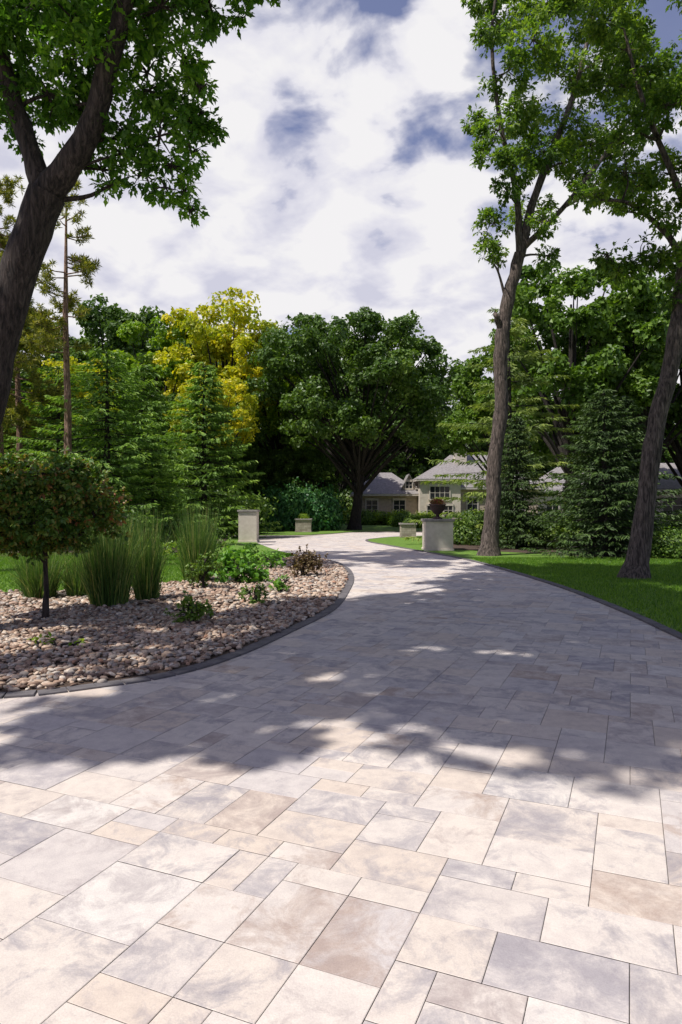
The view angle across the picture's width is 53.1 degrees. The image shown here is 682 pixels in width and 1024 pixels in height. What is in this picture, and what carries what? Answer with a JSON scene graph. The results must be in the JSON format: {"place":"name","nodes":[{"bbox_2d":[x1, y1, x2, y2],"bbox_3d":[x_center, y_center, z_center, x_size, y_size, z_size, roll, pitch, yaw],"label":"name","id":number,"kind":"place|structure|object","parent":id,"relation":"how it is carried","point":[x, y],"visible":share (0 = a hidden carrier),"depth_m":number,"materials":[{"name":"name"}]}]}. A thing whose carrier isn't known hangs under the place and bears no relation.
{"place":"outdoors","nodes":[
{"label":"outdoors","id":0,"kind":"place"},
{"bbox_2d":[66,504,155,606],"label":"feather reed grass","id":1,"kind":"object","parent":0,"point":[108,582],"depth_m":10.11,"materials":[{"name":"green plant"}]},
{"bbox_2d":[0,537,293,591],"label":"lawn","id":2,"kind":"structure","parent":0,"point":[262,548],"depth_m":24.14,"materials":[{"name":"green plant"}]},
{"bbox_2d":[12,265,48,507],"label":"red pine tree","id":3,"kind":"object","parent":2,"relation":"on","point":[33,376],"visible":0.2,"depth_m":27.87,"materials":[{"name":"green plant"}]},
{"bbox_2d":[3,349,60,446],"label":"red pine tree","id":4,"kind":"object","parent":2,"relation":"on","point":[13,434],"visible":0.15,"depth_m":31.72,"materials":[{"name":"green plant"}]},
{"bbox_2d":[0,173,72,457],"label":"red pine tree","id":5,"kind":"object","parent":2,"relation":"on","point":[21,409],"visible":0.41,"depth_m":26.66,"materials":[{"name":"green plant"}]},
{"bbox_2d":[20,178,101,454],"bbox_3d":[-9.920,-5.241,24.137,2.700,13.216,3.162,0,0,0],"label":"red pine tree","id":6,"kind":"object","parent":2,"relation":"on","point":[86,266],"visible":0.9,"depth_m":24.11,"materials":[{"name":"green plant"}]},
{"bbox_2d":[2,538,228,556],"bbox_3d":[-32.250,1.317,27.508,55.500,0.050,15.000,0,0,0],"label":"mulch bed","id":7,"kind":"object","parent":2,"relation":"on","point":[225,539],"visible":0.09,"depth_m":23.89,"materials":[{"name":"soil"}]},
{"bbox_2d":[3,365,135,516],"bbox_3d":[-12.574,-2.218,29.504,9.652,8.210,10.068,0,0,14],"label":"spruce tree","id":8,"kind":"object","parent":7,"relation":"on","point":[55,415],"visible":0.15,"depth_m":29.55,"materials":[{"name":"green plant"}]},
{"bbox_2d":[1,350,238,545],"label":"spruce tree","id":9,"kind":"object","parent":7,"relation":"on","point":[107,436],"visible":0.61,"depth_m":25.63,"materials":[{"name":"green plant"}]},
{"bbox_2d":[118,442,195,536],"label":"spruce tree","id":10,"kind":"object","parent":7,"relation":"on","point":[161,486],"visible":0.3,"depth_m":27.27,"materials":[{"name":"green plant"}]},
{"bbox_2d":[137,362,281,537],"bbox_3d":[-7.051,-2.720,33.462,6.973,9.212,7.591,0,0,24],"label":"spruce tree","id":11,"kind":"object","parent":7,"relation":"on","point":[220,410],"visible":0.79,"depth_m":33.02,"materials":[{"name":"green plant"}]},
{"bbox_2d":[132,538,179,558],"bbox_3d":[-5.183,1.072,19.152,1.927,0.810,1.021,0,0,0],"label":"shrub","id":12,"kind":"object","parent":2,"relation":"on","point":[170,549],"visible":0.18,"depth_m":19.09,"materials":[{"name":"green plant"}]},
{"bbox_2d":[177,533,236,551],"bbox_3d":[-4.075,1.035,20.487,1.803,0.909,1.168,0,0,0],"label":"boxwood shrub","id":13,"kind":"object","parent":2,"relation":"on","point":[223,542],"visible":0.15,"depth_m":20.63,"materials":[{"name":"green plant"}]},
{"bbox_2d":[222,543,258,559],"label":"boxwood shrub","id":14,"kind":"object","parent":2,"relation":"on","point":[248,546],"visible":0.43,"depth_m":19.37,"materials":[{"name":"green plant"}]},
{"bbox_2d":[0,555,348,691],"bbox_3d":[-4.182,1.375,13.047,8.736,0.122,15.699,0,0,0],"label":"river rock gravel","id":15,"kind":"structure","parent":0,"point":[73,611],"depth_m":8.30,"materials":[{"name":"beige gravel"}]},
{"bbox_2d":[5,551,75,597],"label":"feather reed grass","id":16,"kind":"object","parent":15,"relation":"on","point":[31,582],"depth_m":10.95,"materials":[{"name":"green plant"}]},
{"bbox_2d":[27,632,85,647],"bbox_3d":[-2.988,1.426,7.200,0.648,0.308,0.290,0,0,0],"label":"low leafy shrub","id":17,"kind":"object","parent":15,"relation":"on","point":[81,640],"visible":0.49,"depth_m":7.20,"materials":[{"name":"green plant"}]},
{"bbox_2d":[0,446,132,617],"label":"standard ninebark tree","id":18,"kind":"object","parent":15,"relation":"on","point":[37,526],"visible":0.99,"depth_m":8.57,"materials":[{"name":"green plant"}]},
{"bbox_2d":[55,549,92,595],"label":"feather reed grass","id":19,"kind":"object","parent":15,"relation":"on","point":[72,583],"depth_m":11.17,"materials":[{"name":"green plant"}]},
{"bbox_2d":[0,0,280,427],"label":"oak tree","id":20,"kind":"object","parent":15,"relation":"on","point":[102,37],"visible":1,"depth_m":7.90,"materials":[{"name":"green plant"}]},
{"bbox_2d":[121,502,180,599],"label":"feather reed grass","id":21,"kind":"object","parent":15,"relation":"on","point":[152,560],"depth_m":10.81,"materials":[{"name":"green plant"}]},
{"bbox_2d":[163,590,214,622],"bbox_3d":[-1.921,1.239,8.721,0.623,0.475,0.416,0,0,0],"label":"boxwood shrub","id":22,"kind":"object","parent":15,"relation":"on","point":[192,611],"visible":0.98,"depth_m":8.67,"materials":[{"name":"green plant"}]},
{"bbox_2d":[165,497,226,581],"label":"feather reed grass","id":23,"kind":"object","parent":15,"relation":"on","point":[189,549],"depth_m":13.46,"materials":[{"name":"green plant"}]},
{"bbox_2d":[185,551,222,587],"bbox_3d":[-2.458,1.078,12.459,0.820,0.750,0.632,0,0,16],"label":"boxwood shrub","id":24,"kind":"object","parent":15,"relation":"on","point":[201,569],"visible":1,"depth_m":12.35,"materials":[{"name":"green plant"}]},
{"bbox_2d":[208,544,270,582],"bbox_3d":[-1.992,1.079,13.349,1.225,0.918,0.847,0,0,0],"label":"hydrangea shrub","id":25,"kind":"object","parent":15,"relation":"on","point":[234,561],"visible":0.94,"depth_m":13.28,"materials":[{"name":"green plant"}]},
{"bbox_2d":[238,582,268,603],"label":"boxwood shrub","id":26,"kind":"object","parent":15,"relation":"on","point":[257,595],"visible":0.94,"depth_m":10.36,"materials":[{"name":"green plant"}]},
{"bbox_2d":[246,548,286,568],"bbox_3d":[-1.815,1.147,16.414,1.016,0.579,0.818,0,0,0],"label":"hydrangea shrub","id":27,"kind":"object","parent":15,"relation":"on","point":[268,556],"visible":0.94,"depth_m":16.32,"materials":[{"name":"green plant"}]},
{"bbox_2d":[267,574,289,591],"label":"boxwood shrub","id":28,"kind":"object","parent":15,"relation":"on","point":[279,584],"visible":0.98,"depth_m":11.77,"materials":[{"name":"green plant"}]},
{"bbox_2d":[285,544,328,575],"bbox_3d":[-0.736,1.081,14.620,0.941,0.790,0.819,0,0,0],"label":"barberry shrub","id":29,"kind":"object","parent":15,"relation":"on","point":[302,560],"visible":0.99,"depth_m":14.58,"materials":[{"name":"brown plant"}]},
{"bbox_2d":[238,512,258,540],"bbox_3d":[-4.000,0.615,29.604,0.780,1.230,0.780,0,0,0],"label":"shaft","id":30,"kind":"object","parent":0,"point":[248,525],"visible":0.89,"depth_m":29.21,"materials":[{"name":"stone"}]},
{"bbox_2d":[237,510,259,511],"bbox_3d":[-4.000,-0.045,29.600,0.880,0.090,0.880,0,0,0],"label":"cap","id":31,"kind":"object","parent":30,"relation":"on","point":[248,510],"visible":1,"depth_m":29.16,"materials":[{"name":"stone"}]},
{"bbox_2d":[297,513,308,518],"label":"planted flowers","id":32,"kind":"object","parent":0,"point":[302,516],"visible":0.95,"depth_m":41.79,"materials":[{"name":"green plant"}]},
{"bbox_2d":[222,525,421,535],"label":"lawn","id":33,"kind":"structure","parent":0,"point":[374,528],"depth_m":43.29,"materials":[{"name":"green plant"}]},
{"bbox_2d":[22,356,123,458],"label":"golden locust tree","id":34,"kind":"object","parent":33,"relation":"on","point":[60,364],"visible":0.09,"depth_m":41.34,"materials":[{"name":"green plant"}]},
{"bbox_2d":[77,314,200,462],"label":"golden locust tree","id":35,"kind":"object","parent":33,"relation":"on","point":[126,332],"visible":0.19,"depth_m":48.51,"materials":[{"name":"green plant"}]},
{"bbox_2d":[162,374,259,480],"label":"golden locust tree","id":36,"kind":"object","parent":33,"relation":"on","point":[228,390],"visible":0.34,"depth_m":41.10,"materials":[{"name":"yellow plant"}]},
{"bbox_2d":[153,287,284,492],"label":"golden locust tree","id":37,"kind":"object","parent":33,"relation":"on","point":[230,355],"visible":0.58,"depth_m":47.66,"materials":[{"name":"yellow plant"}]},
{"bbox_2d":[247,339,327,489],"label":"tree","id":38,"kind":"object","parent":33,"relation":"on","point":[272,419],"visible":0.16,"depth_m":50.43,"materials":[{"name":"plant"}]},
{"bbox_2d":[244,477,347,530],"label":"weeping mulberry tree","id":39,"kind":"object","parent":33,"relation":"on","point":[323,510],"visible":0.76,"depth_m":44.02,"materials":[{"name":"green plant"}]},
{"bbox_2d":[295,520,311,530],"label":"shaft","id":40,"kind":"object","parent":33,"relation":"on","point":[303,525],"visible":0.94,"depth_m":41.53,"materials":[{"name":"stone"}]},
{"bbox_2d":[239,306,465,529],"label":"oak tree","id":41,"kind":"object","parent":33,"relation":"on","point":[381,365],"visible":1,"depth_m":43.06,"materials":[{"name":"green plant"}]},
{"bbox_2d":[0,531,681,1023],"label":"paver driveway","id":42,"kind":"structure","parent":0,"point":[404,787],"depth_m":3.23,"materials":[{"name":"beige stone"}]},
{"bbox_2d":[0,559,353,698],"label":"bed edging","id":43,"kind":"object","parent":42,"relation":"on","point":[340,599],"visible":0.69,"depth_m":6.42,"materials":[{"name":"grey stone"}]},
{"bbox_2d":[365,536,681,639],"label":"driveway edging","id":44,"kind":"object","parent":42,"relation":"on","point":[668,630],"visible":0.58,"depth_m":11.26,"materials":[{"name":"grey stone"}]},
{"bbox_2d":[0,0,681,407],"label":"sky","id":45,"kind":"structure","parent":0,"point":[343,181],"materials":[{"name":"white"}]},
{"bbox_2d":[368,535,681,632],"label":"lawn","id":46,"kind":"structure","parent":0,"point":[416,544],"depth_m":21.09,"materials":[{"name":"green plant"}]},
{"bbox_2d":[400,525,415,535],"bbox_3d":[3.350,0.923,34.206,0.750,0.560,0.750,0,0,0],"label":"shaft","id":47,"kind":"object","parent":46,"relation":"on","point":[407,530],"visible":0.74,"depth_m":33.83,"materials":[{"name":"stone"}]},
{"bbox_2d":[399,523,416,524],"bbox_3d":[3.350,0.598,34.204,0.850,0.090,0.850,0,0,0],"label":"cap","id":48,"kind":"object","parent":47,"relation":"on","point":[407,524],"visible":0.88,"depth_m":33.78,"materials":[{"name":"stone"}]},
{"bbox_2d":[402,518,413,522],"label":"planted flowers","id":49,"kind":"object","parent":48,"relation":"on","point":[406,520],"visible":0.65,"depth_m":34.07,"materials":[{"name":"green plant"}]},
{"bbox_2d":[421,547,453,550],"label":"plinth","id":50,"kind":"structure","parent":46,"relation":"on","point":[422,548],"depth_m":23.40,"materials":[{"name":"stone"}]},
{"bbox_2d":[422,521,452,548],"bbox_3d":[3.380,0.797,23.905,0.950,0.930,0.950,0,0,0],"label":"shaft","id":51,"kind":"object","parent":50,"relation":"on","point":[437,535],"visible":0.84,"depth_m":23.43,"materials":[{"name":"stone"}]},
{"bbox_2d":[421,519,454,521],"bbox_3d":[3.380,0.287,23.902,1.050,0.090,1.050,0,0,0],"label":"cap","id":52,"kind":"object","parent":51,"relation":"on","point":[438,520],"visible":0.98,"depth_m":23.38,"materials":[{"name":"stone"}]},
{"bbox_2d":[429,504,445,518],"bbox_3d":[3.380,-0.018,23.900,0.620,0.520,0.620,0,0,0],"label":"urn","id":53,"kind":"object","parent":52,"relation":"on","point":[437,509],"visible":0.99,"depth_m":23.73,"materials":[{"name":"brown metal"}]},
{"bbox_2d":[428,497,444,504],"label":"planted flowers","id":54,"kind":"object","parent":53,"relation":"in","point":[437,501],"visible":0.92,"depth_m":23.82,"materials":[{"name":"brown plant"}]},
{"bbox_2d":[435,342,560,509],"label":"maple tree","id":55,"kind":"object","parent":46,"relation":"on","point":[458,440],"visible":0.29,"depth_m":40.04,"materials":[{"name":"green plant"}]},
{"bbox_2d":[453,544,681,559],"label":"mulch bed","id":56,"kind":"object","parent":46,"relation":"on","point":[475,547],"visible":0.17,"depth_m":23.89,"materials":[{"name":"soil"}]},
{"bbox_2d":[403,307,589,542],"bbox_3d":[7.396,-3.398,28.429,8.857,10.130,6.899,0,0,29],"label":"white pine tree","id":57,"kind":"object","parent":56,"relation":"on","point":[487,425],"visible":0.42,"depth_m":28.32,"materials":[{"name":"green plant"}]},
{"bbox_2d":[472,416,568,549],"bbox_3d":[6.322,-0.908,24.493,3.486,5.076,3.192,0,0,33],"label":"spruce tree","id":58,"kind":"object","parent":56,"relation":"on","point":[517,506],"visible":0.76,"depth_m":24.27,"materials":[{"name":"green plant"}]},
{"bbox_2d":[533,398,635,517],"bbox_3d":[9.989,-1.408,27.024,4.934,6.164,5.388,0,0,8],"label":"spruce tree","id":59,"kind":"object","parent":56,"relation":"on","point":[573,456],"visible":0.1,"depth_m":26.90,"materials":[{"name":"green plant"}]},
{"bbox_2d":[521,388,681,557],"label":"spruce tree","id":60,"kind":"object","parent":56,"relation":"on","point":[604,473],"visible":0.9,"depth_m":20.25,"materials":[{"name":"green plant"}]},
{"bbox_2d":[550,395,681,553],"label":"spruce tree","id":61,"kind":"object","parent":56,"relation":"on","point":[631,454],"visible":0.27,"depth_m":22.16,"materials":[{"name":"green plant"}]},
{"bbox_2d":[460,0,681,555],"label":"oak tree","id":62,"kind":"object","parent":46,"relation":"on","point":[519,122],"visible":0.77,"depth_m":20.96,"materials":[{"name":"green plant"}]},
{"bbox_2d":[487,256,669,506],"bbox_3d":[12.057,-5.763,34.766,9.102,14.184,9.754,0,0,33],"label":"maple tree","id":63,"kind":"object","parent":46,"relation":"on","point":[550,319],"visible":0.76,"depth_m":32.62,"materials":[{"name":"green plant"}]},
{"bbox_2d":[551,274,681,488],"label":"maple tree","id":64,"kind":"object","parent":46,"relation":"on","point":[651,359],"visible":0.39,"depth_m":33.57,"materials":[{"name":"green plant"}]},
{"bbox_2d":[556,0,681,579],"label":"oak tree","id":65,"kind":"object","parent":46,"relation":"on","point":[666,97],"visible":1,"depth_m":14.10,"materials":[{"name":"green plant"}]},
{"bbox_2d":[625,310,681,486],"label":"maple tree","id":66,"kind":"object","parent":46,"relation":"on","point":[676,447],"visible":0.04,"depth_m":38.04,"materials":[{"name":"green plant"}]},
{"bbox_2d":[537,467,582,490],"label":"wing roof","id":67,"kind":"structure","parent":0,"point":[557,470],"depth_m":64.35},
{"label":"ground","id":68,"kind":"structure","parent":0,"visible":0},
{"bbox_2d":[89,363,200,516],"bbox_3d":[-10.871,-3.078,37.394,8.811,9.980,8.094,0,0,1],"label":"spruce tree","id":69,"kind":"object","parent":68,"relation":"on","point":[151,397],"visible":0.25,"depth_m":36.69,"materials":[{"name":"green plant"}]},
{"bbox_2d":[3,293,681,498],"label":"distant woods","id":70,"kind":"object","parent":68,"relation":"on","point":[108,321],"visible":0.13,"depth_m":56.15,"materials":[{"name":"green plant"}]},
{"bbox_2d":[10,469,681,558],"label":"undergrowth shrubs","id":71,"kind":"object","parent":68,"relation":"on","point":[463,529],"visible":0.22,"depth_m":26.37,"materials":[{"name":"green plant"}]},
{"bbox_2d":[362,496,417,515],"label":"wing wall","id":72,"kind":"structure","parent":68,"relation":"on","point":[385,503],"depth_m":62.00,"materials":[{"name":"stone"}]},
{"bbox_2d":[366,500,376,512],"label":"window glass","id":73,"kind":"object","parent":72,"relation":"attached to","point":[370,504],"visible":0.64,"depth_m":61.97,"materials":[{"name":"black glass"}]},
{"bbox_2d":[350,494,418,496],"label":"fascia","id":74,"kind":"structure","parent":72,"relation":"on","point":[351,495],"depth_m":61.56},
{"bbox_2d":[351,473,418,493],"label":"wing roof","id":75,"kind":"structure","parent":74,"relation":"on","point":[386,483],"depth_m":62.85,"materials":[{"name":"grey tile"}]},
{"bbox_2d":[401,474,417,490],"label":"dormer roof","id":76,"kind":"structure","parent":75,"relation":"on","point":[406,477],"depth_m":62.20,"materials":[{"name":"grey tile"}]},
{"bbox_2d":[406,482,411,487],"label":"window glass","id":77,"kind":"object","parent":76,"relation":"attached to","point":[408,484],"visible":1,"depth_m":62.26,"materials":[{"name":"black glass"}]},
{"bbox_2d":[394,500,404,512],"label":"window glass","id":78,"kind":"object","parent":72,"relation":"attached to","point":[396,505],"visible":0.64,"depth_m":61.97,"materials":[{"name":"black glass"}]},
{"bbox_2d":[414,481,460,515],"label":"entry block wall","id":79,"kind":"structure","parent":68,"relation":"on","point":[423,492],"depth_m":60.49,"materials":[{"name":"stone"}]},
{"bbox_2d":[413,479,462,482],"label":"fascia","id":80,"kind":"structure","parent":79,"relation":"on","point":[415,480],"depth_m":60.16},
{"bbox_2d":[413,466,464,479],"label":"entry block roof","id":81,"kind":"structure","parent":80,"relation":"on","point":[431,472],"depth_m":61.37,"materials":[{"name":"grey tile"}]},
{"bbox_2d":[430,487,448,498],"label":"window glass","id":82,"kind":"object","parent":79,"relation":"attached to","point":[436,492],"visible":0.79,"depth_m":60.46,"materials":[{"name":"black glass"}]},
{"bbox_2d":[429,484,450,486],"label":"window lintel","id":83,"kind":"structure","parent":79,"relation":"attached to","point":[440,485],"depth_m":60.39,"materials":[{"name":"beige stone"}]},
{"bbox_2d":[444,506,451,517],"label":"window glass","id":84,"kind":"object","parent":79,"relation":"attached to","point":[446,507],"visible":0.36,"depth_m":60.47,"materials":[{"name":"black glass"}]},
{"bbox_2d":[461,489,537,512],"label":"wall","id":85,"kind":"structure","parent":68,"relation":"on","point":[463,503],"depth_m":62.40,"materials":[{"name":"stone"}]},
{"bbox_2d":[468,498,476,511],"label":"window glass","id":86,"kind":"object","parent":85,"relation":"attached to","point":[474,504],"visible":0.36,"depth_m":62.37,"materials":[{"name":"black glass"}]},
{"bbox_2d":[415,487,543,489],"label":"fascia","id":87,"kind":"structure","parent":85,"relation":"on","point":[477,488],"depth_m":61.96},
{"bbox_2d":[416,455,541,486],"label":"roof","id":88,"kind":"structure","parent":87,"relation":"on","point":[451,467],"depth_m":64.59,"materials":[{"name":"grey tile"}]},
{"bbox_2d":[453,444,466,464],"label":"chimney","id":89,"kind":"object","parent":88,"relation":"on","point":[456,457],"visible":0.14,"depth_m":65.17,"materials":[{"name":"stone"}]},
{"bbox_2d":[538,495,562,513],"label":"wing wall","id":90,"kind":"structure","parent":68,"relation":"on","point":[542,500],"depth_m":62.99,"materials":[{"name":"stone"}]},
{"bbox_2d":[547,500,557,509],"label":"window glass","id":91,"kind":"object","parent":90,"relation":"attached to","point":[549,507],"visible":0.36,"depth_m":62.97,"materials":[{"name":"black glass"}]},
{"bbox_2d":[563,493,681,522],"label":"wall","id":92,"kind":"structure","parent":68,"relation":"on","point":[659,496],"depth_m":40.00,"materials":[{"name":"stone"}]},
{"bbox_2d":[558,489,681,494],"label":"fascia","id":93,"kind":"structure","parent":92,"relation":"on","point":[660,490],"depth_m":39.51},
{"bbox_2d":[560,463,681,490],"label":"roof","id":94,"kind":"structure","parent":93,"relation":"on","point":[669,483],"depth_m":40.90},
{"bbox_2d":[661,494,681,497],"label":"window lintel","id":95,"kind":"structure","parent":92,"relation":"attached to","point":[671,495],"depth_m":39.90,"materials":[{"name":"beige stone"}]},
{"bbox_2d":[663,498,681,519],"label":"window glass","id":96,"kind":"object","parent":92,"relation":"attached to","point":[678,501],"visible":0.36,"depth_m":39.97,"materials":[{"name":"black glass"}]}
]}

